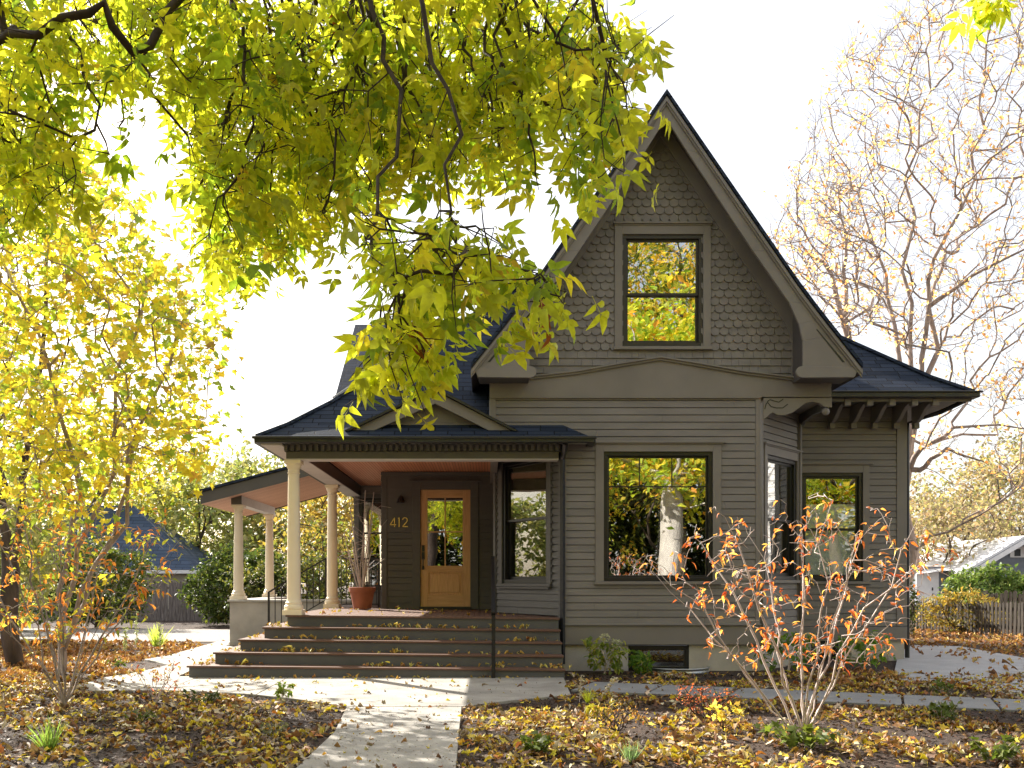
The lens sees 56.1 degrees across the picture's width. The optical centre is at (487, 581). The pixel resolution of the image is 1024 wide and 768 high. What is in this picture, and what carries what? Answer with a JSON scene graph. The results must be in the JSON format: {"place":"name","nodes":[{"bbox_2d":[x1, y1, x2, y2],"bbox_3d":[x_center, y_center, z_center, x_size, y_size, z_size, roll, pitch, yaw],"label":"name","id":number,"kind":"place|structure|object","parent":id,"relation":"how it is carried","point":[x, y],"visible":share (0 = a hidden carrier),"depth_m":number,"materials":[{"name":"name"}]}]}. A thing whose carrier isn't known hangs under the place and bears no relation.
{"place":"outdoors","nodes":[
{"label":"outdoors","id":0,"kind":"place"},
{"bbox_2d":[79,641,570,767],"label":"path","id":1,"kind":"structure","parent":0,"point":[396,694],"depth_m":11.67,"materials":[{"name":"concrete"}]},
{"bbox_2d":[100,657,538,767],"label":"path debris","id":2,"kind":"object","parent":1,"relation":"on","point":[358,724],"visible":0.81,"depth_m":9.45,"materials":[{"name":"yellow plant"}]},
{"bbox_2d":[0,584,1023,767],"bbox_3d":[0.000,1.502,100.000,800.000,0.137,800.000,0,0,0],"label":"ground","id":3,"kind":"structure","parent":0,"point":[889,762],"depth_m":9.40,"materials":[{"name":"brown soil"}]},
{"bbox_2d":[0,546,70,625],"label":"ivy hedge","id":4,"kind":"object","parent":3,"relation":"on","point":[48,613],"visible":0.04,"depth_m":30.08,"materials":[{"name":"brown plant"}]},
{"bbox_2d":[0,399,86,524],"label":"background tree","id":5,"kind":"object","parent":3,"relation":"on","point":[33,462],"visible":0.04,"depth_m":61.13,"materials":[{"name":"yellow plant"}]},
{"bbox_2d":[22,714,67,751],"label":"grass tuft","id":6,"kind":"object","parent":3,"relation":"on","point":[47,739],"visible":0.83,"depth_m":8.12,"materials":[{"name":"green plant"}]},
{"bbox_2d":[0,467,93,632],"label":"side shrub","id":7,"kind":"object","parent":3,"relation":"on","point":[38,537],"visible":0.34,"depth_m":24.21,"materials":[{"name":"yellow plant"}]},
{"bbox_2d":[0,109,175,665],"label":"boxelder tree","id":8,"kind":"object","parent":3,"relation":"on","point":[12,650],"visible":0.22,"depth_m":16.38,"materials":[{"name":"yellow plant"}]},
{"bbox_2d":[0,487,185,703],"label":"serviceberry shrub","id":9,"kind":"object","parent":3,"relation":"on","point":[63,698],"visible":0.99,"depth_m":10.89,"materials":[{"name":"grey plant"}]},
{"bbox_2d":[0,383,200,553],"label":"background tree","id":10,"kind":"object","parent":3,"relation":"on","point":[114,483],"visible":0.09,"depth_m":47.44,"materials":[{"name":"yellow plant"}]},
{"bbox_2d":[49,525,161,627],"bbox_3d":[-12.928,-0.147,32.077,4.068,3.428,2.509,0,0,0],"label":"evergreen shrub","id":11,"kind":"object","parent":3,"relation":"on","point":[119,562],"visible":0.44,"depth_m":31.68,"materials":[{"name":"green plant"}]},
{"bbox_2d":[0,628,229,641],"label":"gravel drive","id":12,"kind":"structure","parent":3,"relation":"on","point":[203,635],"depth_m":27.88,"materials":[{"name":"grey gravel"}]},
{"bbox_2d":[106,656,127,666],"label":"green seedling","id":13,"kind":"object","parent":3,"relation":"on","point":[118,661],"visible":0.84,"depth_m":15.85,"materials":[{"name":"green plant"}]},
{"bbox_2d":[0,123,247,673],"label":"maple tree","id":14,"kind":"object","parent":3,"relation":"on","point":[155,269],"visible":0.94,"depth_m":11.88,"materials":[{"name":"yellow plant"}]},
{"bbox_2d":[23,506,226,614],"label":"neighbour garage","id":15,"kind":"structure","parent":3,"relation":"on","point":[181,568],"depth_m":45.27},
{"bbox_2d":[122,627,129,655],"bbox_3d":[-6.615,1.152,17.551,0.148,0.636,0.132,0,0,0],"label":"flower spike","id":16,"kind":"object","parent":3,"relation":"on","point":[125,643],"visible":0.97,"depth_m":17.54,"materials":[{"name":"beige plant"}]},
{"bbox_2d":[133,611,138,656],"bbox_3d":[-6.531,1.010,17.840,0.115,0.920,0.153,0,0,-18],"label":"flower spike","id":17,"kind":"object","parent":3,"relation":"on","point":[136,627],"visible":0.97,"depth_m":17.82,"materials":[{"name":"beige plant"}]},
{"bbox_2d":[45,579,227,620],"bbox_3d":[-14.002,0.780,38.200,7.588,1.780,0.180,0,0,5],"label":"stockade fence","id":18,"kind":"object","parent":3,"relation":"on","point":[175,611],"visible":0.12,"depth_m":38.01,"materials":[{"name":"grey wood"}]},
{"bbox_2d":[122,709,157,721],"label":"green seedling","id":19,"kind":"object","parent":3,"relation":"on","point":[146,714],"visible":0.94,"depth_m":9.83,"materials":[{"name":"green plant"}]},
{"bbox_2d":[74,422,233,552],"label":"background tree","id":20,"kind":"object","parent":3,"relation":"on","point":[178,450],"visible":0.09,"depth_m":61.46,"materials":[{"name":"yellow plant"}]},
{"bbox_2d":[130,659,181,702],"bbox_3d":[-3.928,1.235,11.323,0.566,0.630,0.548,0,0,-28],"label":"red sapling","id":21,"kind":"object","parent":3,"relation":"on","point":[161,690],"visible":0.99,"depth_m":11.34,"materials":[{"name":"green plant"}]},
{"bbox_2d":[139,625,174,646],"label":"grass tuft","id":22,"kind":"object","parent":3,"relation":"on","point":[154,636],"visible":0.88,"depth_m":21.26,"materials":[{"name":"green plant"}]},
{"bbox_2d":[156,622,162,646],"bbox_3d":[-6.302,1.128,18.431,0.139,0.685,0.119,0,0,16],"label":"flower spike","id":23,"kind":"object","parent":3,"relation":"on","point":[159,635],"visible":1,"depth_m":18.43,"materials":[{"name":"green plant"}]},
{"bbox_2d":[104,453,285,562],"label":"background tree","id":24,"kind":"object","parent":3,"relation":"on","point":[173,521],"visible":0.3,"depth_m":48.80,"materials":[{"name":"green plant"}]},
{"bbox_2d":[183,688,220,703],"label":"green seedling","id":25,"kind":"object","parent":3,"relation":"on","point":[212,696],"visible":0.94,"depth_m":11.15,"materials":[{"name":"green plant"}]},
{"bbox_2d":[169,436,287,579],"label":"background tree","id":26,"kind":"object","parent":3,"relation":"on","point":[229,465],"visible":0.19,"depth_m":55.12,"materials":[{"name":"yellow plant"}]},
{"bbox_2d":[174,542,286,624],"bbox_3d":[-8.819,0.068,34.023,4.123,3.015,3.198,0,0,0],"label":"evergreen shrub","id":27,"kind":"object","parent":3,"relation":"on","point":[212,607],"visible":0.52,"depth_m":33.41,"materials":[{"name":"green plant"}]},
{"bbox_2d":[259,721,289,735],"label":"green seedling","id":28,"kind":"object","parent":3,"relation":"on","point":[270,731],"visible":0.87,"depth_m":8.94,"materials":[{"name":"green plant"}]},
{"bbox_2d":[210,550,353,606],"bbox_3d":[-6.918,0.246,32.868,5.306,2.730,3.375,0,0,0],"label":"evergreen shrub","id":29,"kind":"object","parent":3,"relation":"on","point":[257,570],"visible":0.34,"depth_m":32.58,"materials":[{"name":"green plant"}]},
{"bbox_2d":[211,459,353,593],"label":"background tree","id":30,"kind":"object","parent":3,"relation":"on","point":[278,512],"visible":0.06,"depth_m":51.11,"materials":[{"name":"yellow plant"}]},
{"bbox_2d":[273,681,294,702],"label":"green seedling","id":31,"kind":"object","parent":3,"relation":"on","point":[281,690],"visible":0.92,"depth_m":11.41,"materials":[{"name":"green plant"}]},
{"bbox_2d":[249,501,353,598],"bbox_3d":[-6.152,-0.750,36.015,6.449,4.629,4.881,0,0,0],"label":"background tree","id":32,"kind":"object","parent":3,"relation":"on","point":[323,539],"visible":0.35,"depth_m":35.73,"materials":[{"name":"yellow plant"}]},
{"bbox_2d":[263,492,353,594],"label":"background tree","id":33,"kind":"object","parent":3,"relation":"on","point":[314,514],"visible":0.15,"depth_m":45.37,"materials":[{"name":"yellow plant"}]},
{"bbox_2d":[0,0,1018,439],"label":"overhanging tree","id":34,"kind":"object","parent":3,"relation":"on","point":[554,78],"visible":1,"depth_m":4.52,"materials":[{"name":"green plant"}]},
{"bbox_2d":[0,669,1023,767],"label":"fallen leaves","id":35,"kind":"object","parent":3,"relation":"on","point":[950,759],"visible":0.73,"depth_m":9.39,"materials":[{"name":"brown plant"}]},
{"bbox_2d":[0,672,1023,767],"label":"bark chips","id":36,"kind":"object","parent":3,"relation":"on","point":[957,764],"visible":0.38,"depth_m":9.39,"materials":[{"name":"brown plant"}]},
{"bbox_2d":[0,620,1023,687],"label":"distant fallen leaves","id":37,"kind":"object","parent":3,"relation":"on","point":[168,648],"visible":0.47,"depth_m":19.19,"materials":[{"name":"orange plant"}]},
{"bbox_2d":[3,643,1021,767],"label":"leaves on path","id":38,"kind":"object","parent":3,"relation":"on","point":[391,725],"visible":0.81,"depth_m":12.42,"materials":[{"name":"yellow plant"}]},
{"bbox_2d":[519,730,555,755],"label":"green seedling","id":39,"kind":"object","parent":3,"relation":"on","point":[543,743],"visible":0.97,"depth_m":7.91,"materials":[{"name":"green plant"}]},
{"bbox_2d":[578,675,583,701],"bbox_3d":[1.104,1.288,11.332,0.094,0.364,0.071,0,0,15],"label":"flower spike","id":40,"kind":"object","parent":3,"relation":"on","point":[580,686],"visible":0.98,"depth_m":11.33,"materials":[{"name":"beige plant"}]},
{"bbox_2d":[186,89,982,679],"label":"house","id":41,"kind":"structure","parent":3,"relation":"on","point":[724,367],"depth_m":15.49,"materials":[{"name":"paint"}]},
{"bbox_2d":[333,490,389,608],"bbox_3d":[-2.431,-0.608,18.600,1.138,2.296,0.524,0,0,0],"label":"potted plant","id":42,"kind":"object","parent":41,"relation":"on","point":[362,597],"visible":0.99,"depth_m":18.50,"materials":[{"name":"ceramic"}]},
{"bbox_2d":[358,494,381,592],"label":"window","id":43,"kind":"structure","parent":41,"relation":"in","point":[376,522],"depth_m":23.55,"materials":[{"name":"black glass"}]},
{"bbox_2d":[193,606,571,678],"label":"leaves on steps","id":44,"kind":"object","parent":41,"relation":"on","point":[245,661],"visible":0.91,"depth_m":14.65,"materials":[{"name":"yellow plant"}]},
{"bbox_2d":[419,490,470,608],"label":"door","id":45,"kind":"structure","parent":41,"relation":"in","point":[444,514],"depth_m":19.20,"materials":[{"name":"brown wood"}]},
{"bbox_2d":[496,462,623,586],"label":"window","id":46,"kind":"structure","parent":41,"relation":"in","point":[524,532],"depth_m":17.03,"materials":[{"name":"clear glass"}]},
{"bbox_2d":[628,645,688,670],"bbox_3d":[2.764,1.246,16.013,0.982,0.407,0.975,0,0,0],"label":"basement window","id":47,"kind":"structure","parent":41,"relation":"in","point":[678,655],"depth_m":15.62,"materials":[{"name":"glass"}]},
{"bbox_2d":[594,441,725,584],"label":"window","id":48,"kind":"structure","parent":41,"relation":"in","point":[650,479],"depth_m":15.65,"materials":[{"name":"black glass"}]},
{"bbox_2d":[613,221,712,349],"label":"window","id":49,"kind":"structure","parent":41,"relation":"in","point":[662,290],"depth_m":15.92,"materials":[{"name":"clear glass"}]},
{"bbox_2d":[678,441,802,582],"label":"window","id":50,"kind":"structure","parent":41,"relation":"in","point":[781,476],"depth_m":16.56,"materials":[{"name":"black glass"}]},
{"bbox_2d":[811,641,837,660],"bbox_3d":[6.154,1.423,18.012,0.502,0.653,0.975,0,0,0],"label":"basement window","id":51,"kind":"structure","parent":41,"relation":"in","point":[822,642],"depth_m":17.53,"materials":[{"name":"black glass"}]},
{"bbox_2d":[802,463,873,583],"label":"window","id":52,"kind":"structure","parent":41,"relation":"in","point":[840,482],"depth_m":17.65,"materials":[{"name":"clear glass"}]},
{"bbox_2d":[578,689,596,702],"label":"grass tuft","id":53,"kind":"object","parent":3,"relation":"on","point":[587,700],"visible":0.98,"depth_m":11.44,"materials":[{"name":"green plant"}]},
{"bbox_2d":[584,699,618,719],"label":"yellow perennial","id":54,"kind":"object","parent":3,"relation":"on","point":[590,709],"visible":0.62,"depth_m":10.08,"materials":[{"name":"yellow plant"}]},
{"bbox_2d":[581,633,629,674],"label":"hydrangea","id":55,"kind":"object","parent":3,"relation":"on","point":[617,665],"visible":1,"depth_m":14.88,"materials":[{"name":"green plant"}]},
{"bbox_2d":[599,677,617,701],"bbox_3d":[1.435,1.307,11.449,0.237,0.331,0.101,0,0,0],"label":"flower spike","id":56,"kind":"object","parent":3,"relation":"on","point":[609,685],"visible":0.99,"depth_m":11.45,"materials":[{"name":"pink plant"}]},
{"bbox_2d":[593,698,647,731],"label":"barberry shrub","id":57,"kind":"object","parent":3,"relation":"on","point":[618,716],"visible":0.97,"depth_m":8.98,"materials":[{"name":"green plant"}]},
{"bbox_2d":[614,739,650,763],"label":"grass tuft","id":58,"kind":"object","parent":3,"relation":"on","point":[630,755],"visible":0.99,"depth_m":7.66,"materials":[{"name":"green plant"}]},
{"bbox_2d":[627,650,655,674],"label":"hydrangea","id":59,"kind":"object","parent":3,"relation":"on","point":[641,662],"visible":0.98,"depth_m":14.87,"materials":[{"name":"green plant"}]},
{"bbox_2d":[647,666,709,673],"bbox_3d":[3.022,1.552,15.210,1.102,0.365,0.520,0,0,0],"label":"window well","id":60,"kind":"object","parent":3,"relation":"on","point":[694,671],"depth_m":15.03,"materials":[{"name":"metal"}]},
{"bbox_2d":[672,683,738,718],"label":"barberry shrub","id":61,"kind":"object","parent":3,"relation":"on","point":[681,693],"visible":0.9,"depth_m":9.88,"materials":[{"name":"red plant"}]},
{"bbox_2d":[706,699,744,731],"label":"yellow seedling","id":62,"kind":"object","parent":3,"relation":"on","point":[720,714],"visible":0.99,"depth_m":9.18,"materials":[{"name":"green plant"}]},
{"bbox_2d":[753,630,820,672],"bbox_3d":[4.732,1.142,15.192,1.010,0.716,0.595,0,0,0],"label":"hydrangea","id":63,"kind":"object","parent":3,"relation":"on","point":[771,649],"visible":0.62,"depth_m":15.19,"materials":[{"name":"green plant"}]},
{"bbox_2d":[753,720,841,750],"bbox_3d":[2.661,1.337,8.256,0.703,0.279,0.622,0,0,0],"label":"green seedling","id":64,"kind":"object","parent":3,"relation":"on","point":[795,737],"visible":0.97,"depth_m":8.18,"materials":[{"name":"green plant"}]},
{"bbox_2d":[571,682,1023,711],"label":"paver walk","id":65,"kind":"structure","parent":3,"relation":"on","point":[971,703],"depth_m":11.81,"materials":[{"name":"stone"}]},
{"bbox_2d":[639,492,958,743],"bbox_3d":[2.764,0.390,8.583,2.807,2.324,1.872,0,0,0],"label":"serviceberry shrub","id":66,"kind":"object","parent":3,"relation":"on","point":[828,651],"visible":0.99,"depth_m":8.46,"materials":[{"name":"orange plant"}]},
{"bbox_2d":[763,150,904,340],"bbox_3d":[11.760,-7.103,32.928,5.154,17.320,7.816,0,0,15],"label":"bare tree","id":67,"kind":"object","parent":3,"relation":"on","point":[843,316],"visible":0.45,"depth_m":32.74,"materials":[{"name":"brown plant"}]},
{"bbox_2d":[833,630,895,668],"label":"hydrangea","id":68,"kind":"object","parent":3,"relation":"on","point":[860,646],"visible":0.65,"depth_m":15.54,"materials":[{"name":"green plant"}]},
{"bbox_2d":[771,0,1023,634],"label":"bare tree","id":69,"kind":"object","parent":3,"relation":"on","point":[909,348],"visible":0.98,"depth_m":25.38,"materials":[{"name":"brown plant"}]},
{"bbox_2d":[910,579,922,633],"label":"ivy hedge","id":70,"kind":"object","parent":3,"relation":"on","point":[914,596],"visible":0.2,"depth_m":25.32,"materials":[{"name":"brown plant"}]},
{"bbox_2d":[929,678,953,694],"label":"green seedling","id":71,"kind":"object","parent":3,"relation":"on","point":[939,684],"visible":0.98,"depth_m":12.07,"materials":[{"name":"green plant"}]},
{"bbox_2d":[928,700,960,721],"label":"green seedling","id":72,"kind":"object","parent":3,"relation":"on","point":[944,708],"visible":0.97,"depth_m":9.83,"materials":[{"name":"green plant"}]},
{"bbox_2d":[910,458,1004,540],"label":"background tree","id":73,"kind":"object","parent":3,"relation":"on","point":[928,489],"visible":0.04,"depth_m":69.90,"materials":[{"name":"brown plant"}]},
{"bbox_2d":[912,585,1005,632],"bbox_3d":[13.394,0.802,26.997,2.695,1.501,1.400,0,0,0],"label":"golden shrub","id":74,"kind":"object","parent":3,"relation":"on","point":[936,608],"visible":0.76,"depth_m":26.88,"materials":[{"name":"yellow plant"}]},
{"bbox_2d":[910,483,1023,574],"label":"background tree","id":75,"kind":"object","parent":3,"relation":"on","point":[937,526],"visible":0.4,"depth_m":46.90,"materials":[{"name":"yellow plant"}]},
{"bbox_2d":[910,436,1023,540],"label":"background tree","id":76,"kind":"object","parent":3,"relation":"on","point":[970,494],"visible":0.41,"depth_m":61.96,"materials":[{"name":"yellow plant"}]},
{"bbox_2d":[910,536,1023,610],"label":"neighbour house","id":77,"kind":"structure","parent":3,"relation":"on","point":[1009,550],"depth_m":45.94,"materials":[{"name":"grey paint"}]},
{"bbox_2d":[916,572,938,610],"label":"garage door","id":78,"kind":"structure","parent":77,"relation":"in","point":[929,587],"depth_m":45.94,"materials":[{"name":"white metal"}]},
{"bbox_2d":[1010,546,1023,556],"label":"window","id":79,"kind":"structure","parent":77,"relation":"in","point":[1019,552],"depth_m":44.94,"materials":[{"name":"white metal"}]},
{"bbox_2d":[910,599,1023,636],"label":"picket fence","id":80,"kind":"object","parent":3,"relation":"on","point":[978,608],"visible":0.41,"depth_m":26.20,"materials":[{"name":"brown wood"}]},
{"bbox_2d":[936,418,1023,538],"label":"background tree","id":81,"kind":"object","parent":3,"relation":"on","point":[989,458],"visible":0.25,"depth_m":70.41,"materials":[{"name":"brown plant"}]},
{"bbox_2d":[937,560,1023,619],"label":"magnolia shrub","id":82,"kind":"object","parent":3,"relation":"on","point":[980,578],"visible":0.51,"depth_m":32.57,"materials":[{"name":"green plant"}]},
{"bbox_2d":[968,734,1021,764],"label":"green seedling","id":83,"kind":"object","parent":3,"relation":"on","point":[1004,750],"visible":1,"depth_m":7.61,"materials":[{"name":"green plant"}]},
{"bbox_2d":[981,590,1023,631],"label":"board fence","id":84,"kind":"object","parent":3,"relation":"on","point":[1004,598],"visible":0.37,"depth_m":27.58,"materials":[{"name":"grey wood"}]},
{"bbox_2d":[1016,576,1023,592],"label":"magnolia shrub","id":85,"kind":"object","parent":3,"relation":"on","point":[1020,583],"visible":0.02,"depth_m":32.76,"materials":[{"name":"green plant"}]},
{"bbox_2d":[0,0,1023,583],"label":"sky","id":86,"kind":"structure","parent":0,"point":[745,74],"materials":[{"name":"white"}]},
{"bbox_2d":[895,645,1023,695],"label":"driveway","id":87,"kind":"structure","parent":0,"point":[943,665],"depth_m":16.35,"materials":[{"name":"concrete"}]}
]}

